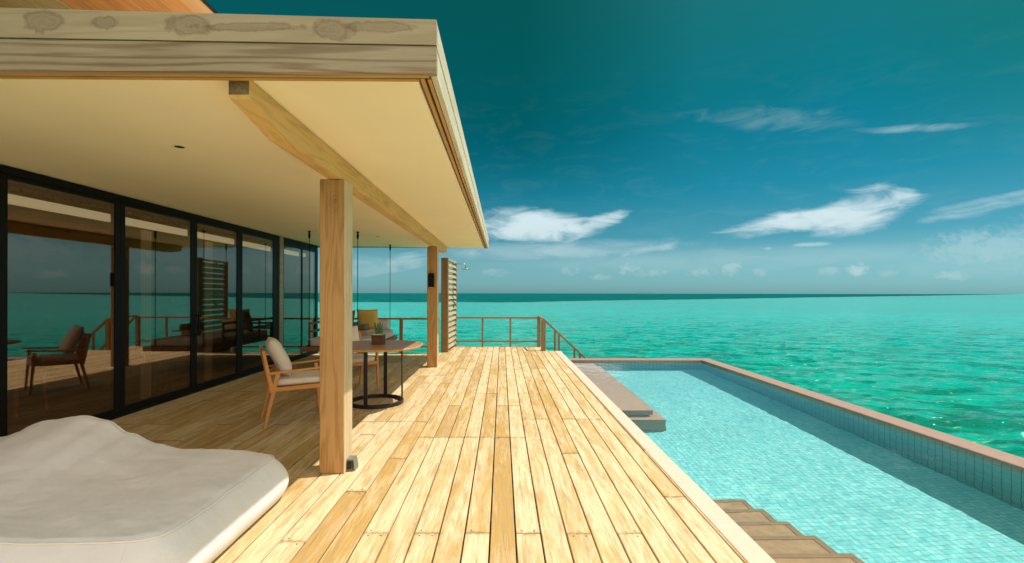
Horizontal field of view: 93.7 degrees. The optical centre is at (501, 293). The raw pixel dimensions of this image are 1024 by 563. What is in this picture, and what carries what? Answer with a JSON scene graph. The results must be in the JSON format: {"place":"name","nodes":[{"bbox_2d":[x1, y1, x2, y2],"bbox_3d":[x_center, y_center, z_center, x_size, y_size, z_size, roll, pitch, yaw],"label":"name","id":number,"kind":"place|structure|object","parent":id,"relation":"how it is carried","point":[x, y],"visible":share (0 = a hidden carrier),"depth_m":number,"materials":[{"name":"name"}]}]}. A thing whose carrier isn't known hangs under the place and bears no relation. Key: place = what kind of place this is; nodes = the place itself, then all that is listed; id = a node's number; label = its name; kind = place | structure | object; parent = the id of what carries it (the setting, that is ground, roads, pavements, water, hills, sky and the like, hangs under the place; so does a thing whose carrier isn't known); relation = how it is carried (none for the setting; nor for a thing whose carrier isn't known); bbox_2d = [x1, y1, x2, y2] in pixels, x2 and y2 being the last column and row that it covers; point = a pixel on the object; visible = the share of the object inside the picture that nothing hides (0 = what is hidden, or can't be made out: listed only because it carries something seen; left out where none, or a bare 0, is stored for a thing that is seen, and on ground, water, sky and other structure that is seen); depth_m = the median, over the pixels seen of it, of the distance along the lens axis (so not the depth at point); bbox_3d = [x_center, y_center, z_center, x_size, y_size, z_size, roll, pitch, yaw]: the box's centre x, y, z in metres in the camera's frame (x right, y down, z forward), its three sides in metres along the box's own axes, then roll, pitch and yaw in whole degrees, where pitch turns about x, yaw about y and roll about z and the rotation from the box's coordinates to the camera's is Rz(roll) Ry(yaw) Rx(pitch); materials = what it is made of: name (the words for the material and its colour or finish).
{"place":"outdoors","nodes":[
{"label":"outdoors","id":0,"kind":"place"},
{"bbox_2d":[110,346,746,562],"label":"deck","id":1,"kind":"structure","parent":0,"point":[500,454],"depth_m":4.06,"materials":[{"name":"brown wood"}]},
{"bbox_2d":[0,415,288,562],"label":"bean bag","id":2,"kind":"object","parent":1,"relation":"on","point":[83,489],"visible":1,"depth_m":2.88,"materials":[{"name":"fabric"}]},
{"bbox_2d":[0,0,488,473],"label":"villa","id":3,"kind":"object","parent":1,"relation":"on","point":[333,135],"visible":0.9,"depth_m":4.45,"materials":[{"name":"beige paint"}]},
{"bbox_2d":[0,173,6,436],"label":"sliding door","id":4,"kind":"structure","parent":3,"relation":"in","point":[3,177],"depth_m":4.43,"materials":[{"name":"black metal"}]},
{"bbox_2d":[7,353,47,417],"bbox_3d":[-6.022,1.125,5.950,0.415,0.731,0.415,0,0,0],"label":"table","id":5,"kind":"object","parent":3,"relation":"on","point":[15,357],"visible":0.95,"depth_m":5.86,"materials":[{"name":"orange wood"}]},
{"bbox_2d":[6,174,119,435],"bbox_3d":[-4.630,0.167,5.127,0.060,2.550,1.326,0,0,0],"label":"sliding door","id":6,"kind":"structure","parent":3,"relation":"in","point":[114,409],"depth_m":5.71,"materials":[{"name":"black metal"}]},
{"bbox_2d":[131,341,166,367],"bbox_3d":[-6.722,1.208,9.150,0.560,0.560,0.560,0,0,0],"label":"side table","id":7,"kind":"object","parent":3,"relation":"on","point":[152,343],"visible":0.52,"depth_m":9.05,"materials":[{"name":"brown wood"}]},
{"bbox_2d":[134,329,152,342],"bbox_3d":[-6.801,0.802,9.100,0.276,0.250,0.270,0,0,-44],"label":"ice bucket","id":8,"kind":"object","parent":7,"relation":"on","point":[137,332],"visible":0.42,"depth_m":8.99,"materials":[{"name":"brown metal"}]},
{"bbox_2d":[125,357,178,393],"bbox_3d":[-5.352,1.252,7.350,0.670,0.479,0.670,0,0,0],"label":"drum table","id":9,"kind":"object","parent":3,"relation":"on","point":[133,367],"visible":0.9,"depth_m":7.23,"materials":[{"name":"red wood"}]},
{"bbox_2d":[120,202,194,412],"bbox_3d":[-4.630,0.167,6.490,0.060,2.550,1.391,0,0,0],"label":"sliding door","id":10,"kind":"structure","parent":3,"relation":"in","point":[191,222],"depth_m":6.53,"materials":[{"name":"black metal"}]},
{"bbox_2d":[169,270,186,305],"bbox_3d":[-7.800,-0.134,11.690,0.600,0.880,0.040,0,0,0],"label":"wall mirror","id":11,"kind":"object","parent":3,"relation":"attached to","point":[177,287],"depth_m":11.69,"materials":[{"name":"teal mirror"}]},
{"bbox_2d":[171,145,187,148],"bbox_3d":[-2.542,-1.153,3.785,0.112,0.002,0.112,0,0,0],"label":"downlight","id":12,"kind":"object","parent":3,"relation":"attached to","point":[179,146],"visible":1,"depth_m":3.77,"materials":[{"name":"beige paint"}]},
{"bbox_2d":[194,219,239,389],"bbox_3d":[-4.602,0.167,7.814,0.116,2.550,1.251,0,0,0],"label":"sliding door","id":13,"kind":"structure","parent":3,"relation":"in","point":[236,232],"depth_m":8.33,"materials":[{"name":"black metal"}]},
{"bbox_2d":[240,230,278,374],"bbox_3d":[-4.630,0.167,9.172,0.060,2.550,1.456,0,0,0],"label":"sliding door","id":14,"kind":"structure","parent":3,"relation":"in","point":[274,296],"depth_m":9.67,"materials":[{"name":"black metal"}]},
{"bbox_2d":[283,237,317,361],"bbox_3d":[-4.645,0.161,11.037,0.110,2.681,1.925,0,0,0],"label":"corner window","id":15,"kind":"structure","parent":3,"relation":"in","point":[288,242],"depth_m":11.08,"materials":[{"name":"black metal"}]},
{"bbox_2d":[300,231,397,351],"bbox_3d":[-3.141,-0.035,10.250,1.282,2.270,2.540,0,0,0],"label":"hanging daybed","id":16,"kind":"object","parent":3,"relation":"hanging from","point":[313,345],"visible":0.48,"depth_m":9.03,"materials":[{"name":"black metal"}]},
{"bbox_2d":[352,310,354,323],"bbox_3d":[-3.522,0.624,10.751,0.180,0.500,0.500,17,10,34],"label":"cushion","id":17,"kind":"object","parent":16,"relation":"on","point":[353,313],"visible":0.13,"depth_m":10.84,"materials":[{"name":"grey fabric"}]},
{"bbox_2d":[358,329,373,335],"bbox_3d":[-2.871,0.800,9.800,0.380,0.111,0.600,0,0,0],"label":"tray table","id":18,"kind":"object","parent":16,"relation":"on","point":[363,332],"visible":0.5,"depth_m":9.65,"materials":[{"name":"orange wood"}]},
{"bbox_2d":[352,323,368,329],"bbox_3d":[-2.891,0.682,9.800,0.300,0.123,0.360,0,0,0],"label":"serving box","id":19,"kind":"object","parent":18,"relation":"on","point":[363,326],"visible":0.77,"depth_m":9.64,"materials":[{"name":"brown"}]},
{"bbox_2d":[358,309,377,328],"bbox_3d":[-3.121,0.605,11.200,0.500,0.500,0.167,0,16,0],"label":"cushion","id":20,"kind":"object","parent":16,"relation":"on","point":[370,317],"visible":0.75,"depth_m":11.12,"materials":[{"name":"yellow fabric"}]},
{"bbox_2d":[378,319,390,329],"bbox_3d":[-2.931,0.735,11.300,0.620,0.260,0.156,0,10,0],"label":"cushion","id":21,"kind":"object","parent":16,"relation":"on","point":[385,323],"visible":0.54,"depth_m":11.24,"materials":[{"name":"grey fabric"}]},
{"bbox_2d":[428,273,433,287],"bbox_3d":[-1.420,-0.259,9.664,0.110,0.288,0.088,0,0,0],"label":"wall light","id":22,"kind":"object","parent":3,"relation":"attached to","point":[430,280],"visible":1,"depth_m":9.62,"materials":[{"name":"black metal"}]},
{"bbox_2d":[259,346,319,429],"bbox_3d":[-2.462,1.066,5.703,0.728,0.866,0.646,0,0,-29],"label":"armchair","id":23,"kind":"object","parent":1,"relation":"on","point":[296,379],"visible":0.87,"depth_m":5.48,"materials":[{"name":"orange wood"}]},
{"bbox_2d":[266,337,291,374],"bbox_3d":[-2.612,0.730,5.620,0.167,0.470,0.470,-29,14,-26],"label":"cushion","id":24,"kind":"object","parent":23,"relation":"on","point":[278,354],"visible":0.94,"depth_m":5.45,"materials":[{"name":"beige fabric"}]},
{"bbox_2d":[346,455,358,470],"bbox_3d":[-1.274,1.447,4.091,0.074,0.094,0.117,0,0,0],"label":"deck light","id":25,"kind":"object","parent":1,"relation":"on","point":[352,463],"visible":1,"depth_m":4.04,"materials":[{"name":"grey metal"}]},
{"bbox_2d":[352,332,378,390],"bbox_3d":[-2.340,1.066,7.429,0.646,0.866,0.728,0,0,-41],"label":"armchair","id":26,"kind":"object","parent":1,"relation":"on","point":[357,358],"visible":0.34,"depth_m":7.37,"materials":[{"name":"orange wood"}]},
{"bbox_2d":[352,325,359,340],"bbox_3d":[-2.450,0.730,7.559,0.470,0.470,0.168,0,-26,-41],"label":"cushion","id":27,"kind":"object","parent":26,"relation":"on","point":[355,335],"visible":0.16,"depth_m":7.62,"materials":[{"name":"beige fabric"}]},
{"bbox_2d":[318,317,439,352],"bbox_3d":[-3.112,1.052,12.020,3.100,0.885,0.080,0,0,0],"label":"railing","id":28,"kind":"object","parent":1,"relation":"on","point":[400,328],"visible":0.3,"depth_m":12.00,"materials":[{"name":"brown wood"}]},
{"bbox_2d":[352,340,422,408],"bbox_3d":[-1.712,1.098,6.550,1.229,0.798,1.269,0,0,0],"label":"dining table","id":29,"kind":"object","parent":1,"relation":"on","point":[365,347],"visible":0.71,"depth_m":6.31,"materials":[{"name":"brown wood"}]},
{"bbox_2d":[371,322,385,344],"bbox_3d":[-1.696,0.544,6.600,0.160,0.305,0.160,0,0,0],"label":"potted cactus","id":30,"kind":"object","parent":29,"relation":"on","point":[378,337],"visible":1,"depth_m":6.53,"materials":[{"name":"green"}]},
{"bbox_2d":[441,258,467,351],"bbox_3d":[-1.200,0.298,12.918,0.559,2.400,1.576,0,0,6],"label":"shower screen","id":31,"kind":"object","parent":1,"relation":"on","point":[447,342],"visible":1,"depth_m":12.30,"materials":[{"name":"brown wood"}]},
{"bbox_2d":[456,317,536,346],"bbox_3d":[-0.134,1.082,13.545,2.305,0.835,0.080,0,0,0],"label":"railing","id":32,"kind":"object","parent":1,"relation":"on","point":[509,340],"visible":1,"depth_m":13.52,"materials":[{"name":"brown wood"}]},
{"bbox_2d":[537,316,585,357],"bbox_3d":[2.055,2.142,13.068,2.117,3.022,1.045,0,0,0],"label":"stair railing","id":33,"kind":"object","parent":1,"relation":"attached to","point":[541,333],"visible":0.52,"depth_m":12.57,"materials":[{"name":"brown wood"}]},
{"bbox_2d":[8,293,1023,457],"bbox_3d":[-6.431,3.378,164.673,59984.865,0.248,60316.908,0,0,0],"label":"sea","id":34,"kind":"structure","parent":0,"point":[951,364],"depth_m":37.07,"materials":[{"name":"liquid"}]},
{"bbox_2d":[206,0,1023,293],"label":"sky","id":35,"kind":"structure","parent":0,"point":[614,146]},
{"bbox_2d":[555,351,1023,562],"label":"swimming pool","id":36,"kind":"structure","parent":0,"point":[747,547],"depth_m":4.92,"materials":[{"name":"stone"}]},
{"bbox_2d":[572,362,1023,562],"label":"pool water","id":37,"kind":"structure","parent":36,"relation":"in","point":[777,475],"depth_m":4.11,"materials":[{"name":"teal liquid"}]}
]}

